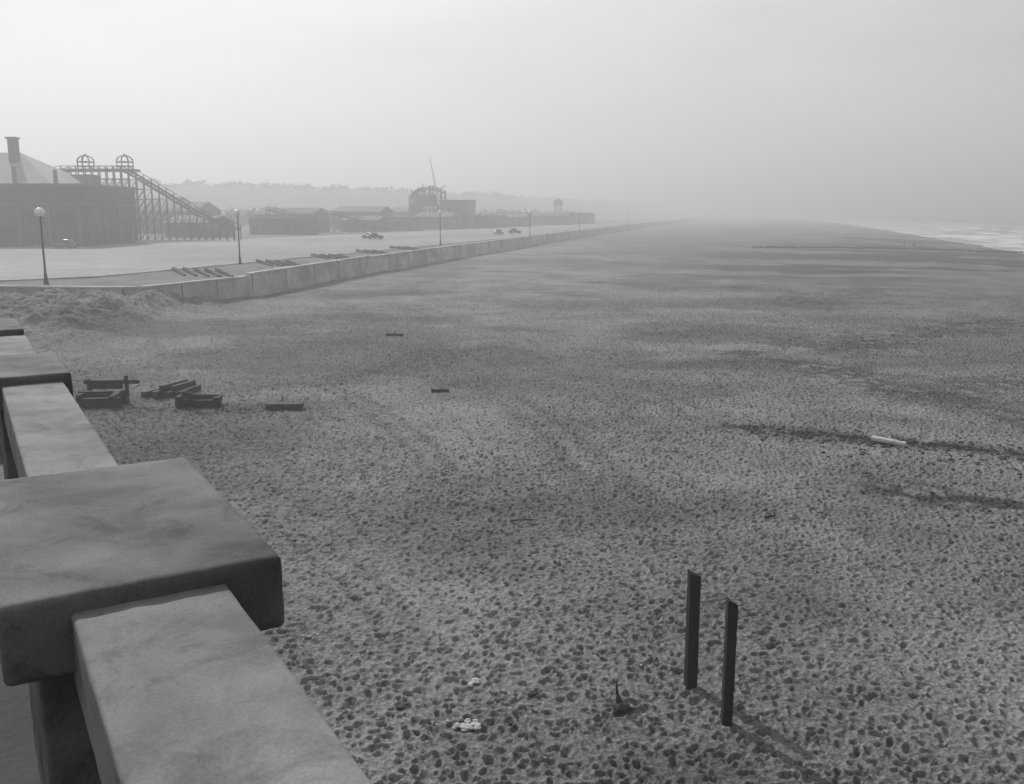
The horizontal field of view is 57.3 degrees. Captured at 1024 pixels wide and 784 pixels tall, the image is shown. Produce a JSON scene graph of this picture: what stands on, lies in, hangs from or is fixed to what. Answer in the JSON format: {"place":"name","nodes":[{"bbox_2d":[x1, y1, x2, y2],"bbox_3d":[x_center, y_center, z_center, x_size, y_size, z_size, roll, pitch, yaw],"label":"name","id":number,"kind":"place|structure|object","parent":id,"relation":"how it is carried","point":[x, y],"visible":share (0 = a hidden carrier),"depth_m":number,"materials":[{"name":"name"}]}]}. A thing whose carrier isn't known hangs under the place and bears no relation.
{"place":"outdoors","nodes":[
{"label":"outdoors","id":0,"kind":"place"},
{"bbox_2d":[0,215,742,279],"bbox_3d":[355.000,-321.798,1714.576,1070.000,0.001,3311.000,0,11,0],"label":"coast road","id":1,"kind":"structure","parent":0,"point":[27,262],"depth_m":164.94,"materials":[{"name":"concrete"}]},
{"bbox_2d":[53,239,78,248],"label":"parked car","id":2,"kind":"object","parent":1,"relation":"on","point":[69,243],"visible":1,"depth_m":173.26,"materials":[{"name":"grey paint"}]},
{"bbox_2d":[361,232,375,238],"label":"parked car","id":3,"kind":"object","parent":1,"relation":"on","point":[364,236],"visible":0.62,"depth_m":239.01,"materials":[{"name":"grey paint"}]},
{"bbox_2d":[367,232,384,238],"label":"parked car","id":4,"kind":"object","parent":1,"relation":"on","point":[372,235],"visible":1,"depth_m":232.15,"materials":[{"name":"paint"}]},
{"bbox_2d":[0,214,761,281],"bbox_3d":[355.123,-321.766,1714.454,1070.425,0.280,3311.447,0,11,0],"label":"road kerb","id":5,"kind":"structure","parent":1,"relation":"on","point":[275,259],"depth_m":152.45,"materials":[{"name":"concrete"}]},
{"bbox_2d":[494,229,503,234],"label":"parked car","id":6,"kind":"object","parent":1,"relation":"on","point":[499,231],"visible":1,"depth_m":283.60,"materials":[{"name":"paint"}]},
{"bbox_2d":[508,228,520,233],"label":"parked car","id":7,"kind":"object","parent":1,"relation":"on","point":[513,230],"visible":1,"depth_m":297.86,"materials":[{"name":"paint"}]},
{"bbox_2d":[109,182,766,220],"bbox_3d":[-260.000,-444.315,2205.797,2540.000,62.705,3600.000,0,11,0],"label":"wooded hill","id":8,"kind":"structure","parent":0,"point":[238,197],"depth_m":734.48,"materials":[{"name":"grey plant"}]},
{"bbox_2d":[101,177,714,209],"bbox_3d":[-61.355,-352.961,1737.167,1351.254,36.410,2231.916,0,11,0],"label":"ridge trees","id":9,"kind":"object","parent":8,"relation":"on","point":[332,187],"visible":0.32,"depth_m":758.52,"materials":[{"name":"grey plant"}]},
{"bbox_2d":[442,200,475,200],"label":"parapet","id":10,"kind":"structure","parent":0,"point":[460,200],"depth_m":400.43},
{"bbox_2d":[0,215,1023,783],"bbox_3d":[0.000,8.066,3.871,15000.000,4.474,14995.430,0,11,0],"label":"beach sand","id":11,"kind":"structure","parent":0,"point":[882,663],"depth_m":31.58,"materials":[{"name":"grey sand"}]},
{"bbox_2d":[0,662,40,783],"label":"terrace","id":12,"kind":"structure","parent":11,"relation":"on","point":[18,761],"depth_m":3.63,"materials":[{"name":"concrete"}]},
{"bbox_2d":[0,318,371,783],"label":"terrace balustrade","id":13,"kind":"object","parent":12,"relation":"on","point":[141,606],"visible":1,"depth_m":2.45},
{"bbox_2d":[74,376,139,408],"bbox_3d":[-19.100,0.026,44.003,2.598,1.351,1.728,0,11,0],"label":"timber crib","id":14,"kind":"object","parent":11,"relation":"on","point":[99,399],"visible":0.96,"depth_m":44.26,"materials":[{"name":"grey wood"}]},
{"bbox_2d":[141,379,200,397],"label":"stacked beams","id":15,"kind":"structure","parent":11,"relation":"on","point":[172,389],"depth_m":46.37,"materials":[{"name":"grey wood"}]},
{"bbox_2d":[175,391,222,407],"bbox_3d":[-14.724,0.293,44.176,2.167,0.804,1.178,0,11,0],"label":"dark log pile","id":16,"kind":"object","parent":11,"relation":"on","point":[183,399],"visible":1,"depth_m":43.72,"materials":[{"name":"grey wood"}]},
{"bbox_2d":[265,402,303,409],"bbox_3d":[-10.600,0.658,43.689,1.713,0.322,0.582,0,11,0],"label":"loose plank","id":17,"kind":"object","parent":11,"relation":"on","point":[285,406],"visible":1,"depth_m":43.44,"materials":[{"name":"grey wood"}]},
{"bbox_2d":[0,215,744,285],"bbox_3d":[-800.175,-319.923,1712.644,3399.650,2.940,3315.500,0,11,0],"label":"promenade","id":18,"kind":"structure","parent":11,"relation":"on","point":[152,278],"depth_m":109.97,"materials":[{"name":"concrete paving"}]},
{"bbox_2d":[34,207,48,283],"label":"street lamp","id":19,"kind":"object","parent":18,"relation":"on","point":[39,212],"visible":1,"depth_m":86.41,"materials":[{"name":"metal"}]},
{"bbox_2d":[0,137,138,245],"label":"amusement hall","id":20,"kind":"structure","parent":18,"relation":"on","point":[79,212],"depth_m":185.27,"materials":[{"name":"paint"}]},
{"bbox_2d":[0,211,127,245],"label":"windows and doors","id":21,"kind":"structure","parent":20,"relation":"in","point":[7,234],"depth_m":184.74,"materials":[{"name":"grey glass"}]},
{"bbox_2d":[135,197,189,201],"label":"beach pavilion","id":22,"kind":"structure","parent":18,"relation":"on","point":[183,200],"depth_m":329.20,"materials":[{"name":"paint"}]},
{"bbox_2d":[136,202,221,233],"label":"beach pavilion","id":23,"kind":"structure","parent":18,"relation":"on","point":[210,208],"depth_m":299.55,"materials":[{"name":"paint"}]},
{"bbox_2d":[140,217,171,232],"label":"windows","id":24,"kind":"structure","parent":23,"relation":"in","point":[150,218],"depth_m":298.99,"materials":[{"name":"grey glass"}]},
{"bbox_2d":[163,215,234,237],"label":"beach pavilion","id":25,"kind":"structure","parent":18,"relation":"on","point":[222,229],"depth_m":253.60,"materials":[{"name":"paint"}]},
{"bbox_2d":[167,226,232,236],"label":"windows","id":26,"kind":"structure","parent":25,"relation":"in","point":[180,227],"depth_m":253.13,"materials":[{"name":"grey glass"}]},
{"bbox_2d":[172,267,233,276],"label":"row of benches","id":27,"kind":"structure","parent":18,"relation":"on","point":[197,270],"depth_m":102.19,"materials":[{"name":"grey wood"}]},
{"bbox_2d":[55,154,366,240],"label":"roller coaster","id":28,"kind":"object","parent":18,"relation":"on","point":[90,178],"visible":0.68,"depth_m":222.73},
{"bbox_2d":[234,209,241,263],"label":"street lamp","id":29,"kind":"object","parent":18,"relation":"on","point":[237,212],"visible":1,"depth_m":120.34,"materials":[{"name":"metal"}]},
{"bbox_2d":[256,259,300,266],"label":"row of benches","id":30,"kind":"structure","parent":18,"relation":"on","point":[279,263],"depth_m":120.31,"materials":[{"name":"grey wood"}]},
{"bbox_2d":[248,218,318,234],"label":"beach pavilion","id":31,"kind":"structure","parent":18,"relation":"on","point":[283,226],"depth_m":283.08,"materials":[{"name":"paint"}]},
{"bbox_2d":[252,223,316,233],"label":"windows","id":32,"kind":"structure","parent":31,"relation":"in","point":[264,225],"depth_m":282.80,"materials":[{"name":"grey glass"}]},
{"bbox_2d":[254,208,329,231],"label":"beach pavilion","id":33,"kind":"structure","parent":18,"relation":"on","point":[261,213],"depth_m":316.09,"materials":[{"name":"paint"}]},
{"bbox_2d":[320,219,328,225],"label":"windows","id":34,"kind":"structure","parent":33,"relation":"in","point":[321,220],"depth_m":317.26,"materials":[{"name":"grey glass"}]},
{"bbox_2d":[311,254,351,258],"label":"bench","id":35,"kind":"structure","parent":18,"relation":"on","point":[332,256],"depth_m":138.12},
{"bbox_2d":[333,206,392,229],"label":"beach pavilion","id":36,"kind":"structure","parent":18,"relation":"on","point":[386,211],"depth_m":361.64,"materials":[{"name":"paint"}]},
{"bbox_2d":[335,216,391,228],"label":"windows","id":37,"kind":"structure","parent":36,"relation":"in","point":[337,218],"depth_m":362.68,"materials":[{"name":"grey glass"}]},
{"bbox_2d":[340,216,389,231],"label":"beach pavilion","id":38,"kind":"structure","parent":18,"relation":"on","point":[378,223],"depth_m":328.63,"materials":[{"name":"paint"}]},
{"bbox_2d":[344,223,387,230],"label":"windows","id":39,"kind":"structure","parent":38,"relation":"in","point":[380,224],"depth_m":328.37,"materials":[{"name":"grey glass"}]},
{"bbox_2d":[356,249,386,253],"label":"bench","id":40,"kind":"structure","parent":18,"relation":"on","point":[370,251],"depth_m":154.82,"materials":[{"name":"grey wood"}]},
{"bbox_2d":[222,206,583,226],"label":"distant trees","id":41,"kind":"object","parent":18,"relation":"on","point":[242,219],"visible":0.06,"depth_m":425.55,"materials":[{"name":"grey plant"}]},
{"bbox_2d":[390,246,417,249],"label":"bench","id":42,"kind":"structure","parent":18,"relation":"on","point":[405,248],"depth_m":171.18,"materials":[{"name":"grey wood"}]},
{"bbox_2d":[387,217,424,230],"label":"beach pavilion","id":43,"kind":"structure","parent":18,"relation":"on","point":[406,223],"depth_m":341.70,"materials":[{"name":"paint"}]},
{"bbox_2d":[390,222,422,229],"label":"windows","id":44,"kind":"structure","parent":43,"relation":"in","point":[397,223],"depth_m":341.87,"materials":[{"name":"grey glass"}]},
{"bbox_2d":[392,207,436,216],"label":"beach pavilion","id":45,"kind":"structure","parent":18,"relation":"on","point":[400,211],"depth_m":422.56,"materials":[{"name":"paint"}]},
{"bbox_2d":[408,158,445,216],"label":"ride tower","id":46,"kind":"structure","parent":18,"relation":"on","point":[421,201],"depth_m":391.35,"materials":[{"name":"grey metal"}]},
{"bbox_2d":[414,212,460,228],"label":"beach pavilion","id":47,"kind":"structure","parent":18,"relation":"on","point":[450,220],"depth_m":376.51,"materials":[{"name":"paint"}]},
{"bbox_2d":[426,220,459,228],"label":"windows","id":48,"kind":"structure","parent":47,"relation":"in","point":[427,221],"depth_m":375.65,"materials":[{"name":"grey glass"}]},
{"bbox_2d":[438,210,441,244],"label":"street lamp","id":49,"kind":"object","parent":18,"relation":"on","point":[439,212],"visible":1,"depth_m":190.38,"materials":[{"name":"metal"}]},
{"bbox_2d":[438,201,475,227],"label":"walls","id":50,"kind":"structure","parent":18,"relation":"on","point":[461,206],"depth_m":401.55,"materials":[{"name":"paint"}]},
{"bbox_2d":[447,208,474,226],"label":"windows","id":51,"kind":"structure","parent":50,"relation":"attached to","point":[464,216],"depth_m":401.48,"materials":[{"name":"grey glass"}]},
{"bbox_2d":[476,215,506,227],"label":"beach pavilion","id":52,"kind":"structure","parent":18,"relation":"on","point":[490,221],"depth_m":411.94,"materials":[{"name":"paint"}]},
{"bbox_2d":[476,219,505,226],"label":"windows","id":53,"kind":"structure","parent":52,"relation":"in","point":[493,222],"depth_m":411.77,"materials":[{"name":"grey glass"}]},
{"bbox_2d":[494,214,531,226],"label":"beach pavilion","id":54,"kind":"structure","parent":18,"relation":"on","point":[518,220],"depth_m":444.62,"materials":[{"name":"paint"}]},
{"bbox_2d":[510,219,530,225],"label":"windows","id":55,"kind":"structure","parent":54,"relation":"in","point":[511,220],"depth_m":443.93,"materials":[{"name":"grey glass"}]},
{"bbox_2d":[531,212,573,224],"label":"beach pavilion","id":56,"kind":"structure","parent":18,"relation":"on","point":[552,218],"depth_m":506.48,"materials":[{"name":"paint"}]},
{"bbox_2d":[533,218,571,224],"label":"windows","id":57,"kind":"structure","parent":56,"relation":"in","point":[542,219],"depth_m":505.99,"materials":[{"name":"grey glass"}]},
{"bbox_2d":[553,198,562,211],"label":"lookout tower","id":58,"kind":"structure","parent":18,"relation":"on","point":[558,202],"depth_m":585.75,"materials":[{"name":"grey"}]},
{"bbox_2d":[572,213,594,223],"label":"beach pavilion","id":59,"kind":"structure","parent":18,"relation":"on","point":[587,218],"depth_m":551.80,"materials":[{"name":"paint"}]},
{"bbox_2d":[573,216,592,223],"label":"windows","id":60,"kind":"structure","parent":59,"relation":"in","point":[585,217],"depth_m":551.94,"materials":[{"name":"grey glass"}]},
{"bbox_2d":[0,214,763,299],"bbox_3d":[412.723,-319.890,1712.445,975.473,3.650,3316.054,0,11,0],"label":"seawall","id":61,"kind":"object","parent":11,"relation":"on","point":[263,282],"visible":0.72,"depth_m":119.60,"materials":[{"name":"concrete"}]},
{"bbox_2d":[386,332,402,335],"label":"driftwood log","id":62,"kind":"object","parent":11,"relation":"on","point":[393,334],"visible":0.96,"depth_m":69.37,"materials":[{"name":"grey wood"}]},
{"bbox_2d":[396,702,408,710],"bbox_3d":[-2.004,5.808,17.280,0.295,0.080,0.183,-8,14,-38],"label":"kelp clump","id":63,"kind":"object","parent":11,"relation":"on","point":[400,707],"visible":1,"depth_m":17.21,"materials":[{"name":"grey plant"}]},
{"bbox_2d":[431,387,448,392],"bbox_3d":[-3.703,-0.110,48.147,0.921,0.266,0.216,0,11,0],"label":"driftwood log","id":64,"kind":"object","parent":11,"relation":"on","point":[439,390],"visible":1,"depth_m":48.08,"materials":[{"name":"grey wood"}]},
{"bbox_2d":[452,718,480,731],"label":"shell litter","id":65,"kind":"object","parent":11,"relation":"on","point":[474,725],"visible":1,"depth_m":16.53,"materials":[{"name":"white"}]},
{"bbox_2d":[467,677,479,686],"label":"shell litter","id":66,"kind":"object","parent":11,"relation":"on","point":[475,680],"visible":1,"depth_m":18.08,"materials":[{"name":"white"}]},
{"bbox_2d":[499,714,516,726],"bbox_3d":[-0.267,5.859,16.777,0.803,0.049,0.341,2,11,12],"label":"kelp clump","id":67,"kind":"object","parent":11,"relation":"on","point":[512,723],"visible":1,"depth_m":16.60,"materials":[{"name":"grey plant"}]},
{"bbox_2d":[510,517,533,520],"bbox_3d":[0.295,3.785,27.843,0.698,0.079,0.119,-1,11,-6],"label":"driftwood log","id":68,"kind":"object","parent":11,"relation":"on","point":[524,519],"visible":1,"depth_m":27.79,"materials":[{"name":"grey wood"}]},
{"bbox_2d":[527,690,539,697],"bbox_3d":[0.400,5.693,17.610,0.262,0.074,0.286,0,11,0],"label":"kelp clump","id":69,"kind":"object","parent":11,"relation":"on","point":[531,693],"visible":1,"depth_m":17.59,"materials":[{"name":"grey plant"}]},
{"bbox_2d":[209,316,1023,747],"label":"seaweed wrack","id":70,"kind":"object","parent":11,"relation":"on","point":[969,448],"visible":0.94,"depth_m":36.80,"materials":[{"name":"black plant"}]},
{"bbox_2d":[610,680,635,712],"bbox_3d":[2.024,5.565,17.168,0.434,0.619,0.377,-2,11,-13],"label":"driftwood stump","id":71,"kind":"object","parent":11,"relation":"on","point":[619,704],"visible":1,"depth_m":17.11,"materials":[{"name":"grey wood"}]},
{"bbox_2d":[334,580,1022,754],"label":"shell litter","id":72,"kind":"object","parent":11,"relation":"on","point":[555,673],"visible":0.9,"depth_m":18.39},
{"bbox_2d":[684,569,700,689],"bbox_3d":[3.454,4.770,17.967,0.229,2.884,0.177,-3,11,-14],"label":"timber post","id":73,"kind":"object","parent":11,"relation":"on","point":[692,630],"visible":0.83,"depth_m":17.85,"materials":[{"name":"black wood"}]},
{"bbox_2d":[720,597,738,726],"bbox_3d":[3.843,5.008,16.599,0.187,2.880,0.166,-1,11,-6],"label":"timber post","id":74,"kind":"object","parent":11,"relation":"on","point":[730,643],"visible":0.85,"depth_m":16.49,"materials":[{"name":"black wood"}]},
{"bbox_2d":[871,435,906,445],"bbox_3d":[14.916,1.894,37.035,1.355,0.333,0.274,9,14,41],"label":"driftwood log","id":75,"kind":"object","parent":11,"relation":"on","point":[889,440],"visible":1,"depth_m":37.00,"materials":[{"name":"grey wood"}]},
{"bbox_2d":[0,0,1023,213],"label":"sky","id":76,"kind":"structure","parent":0,"point":[760,106],"materials":[{"name":"grey"}]},
{"bbox_2d":[767,214,1023,253],"bbox_3d":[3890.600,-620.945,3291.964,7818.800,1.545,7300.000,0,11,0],"label":"ocean","id":77,"kind":"structure","parent":0,"point":[1005,232],"depth_m":760.51,"materials":[{"name":"liquid"}]},
{"bbox_2d":[752,245,1023,253],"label":"rock groyne","id":78,"kind":"object","parent":77,"relation":"in","point":[905,248],"visible":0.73,"depth_m":243.94,"materials":[{"name":"grey stone"}]}
]}

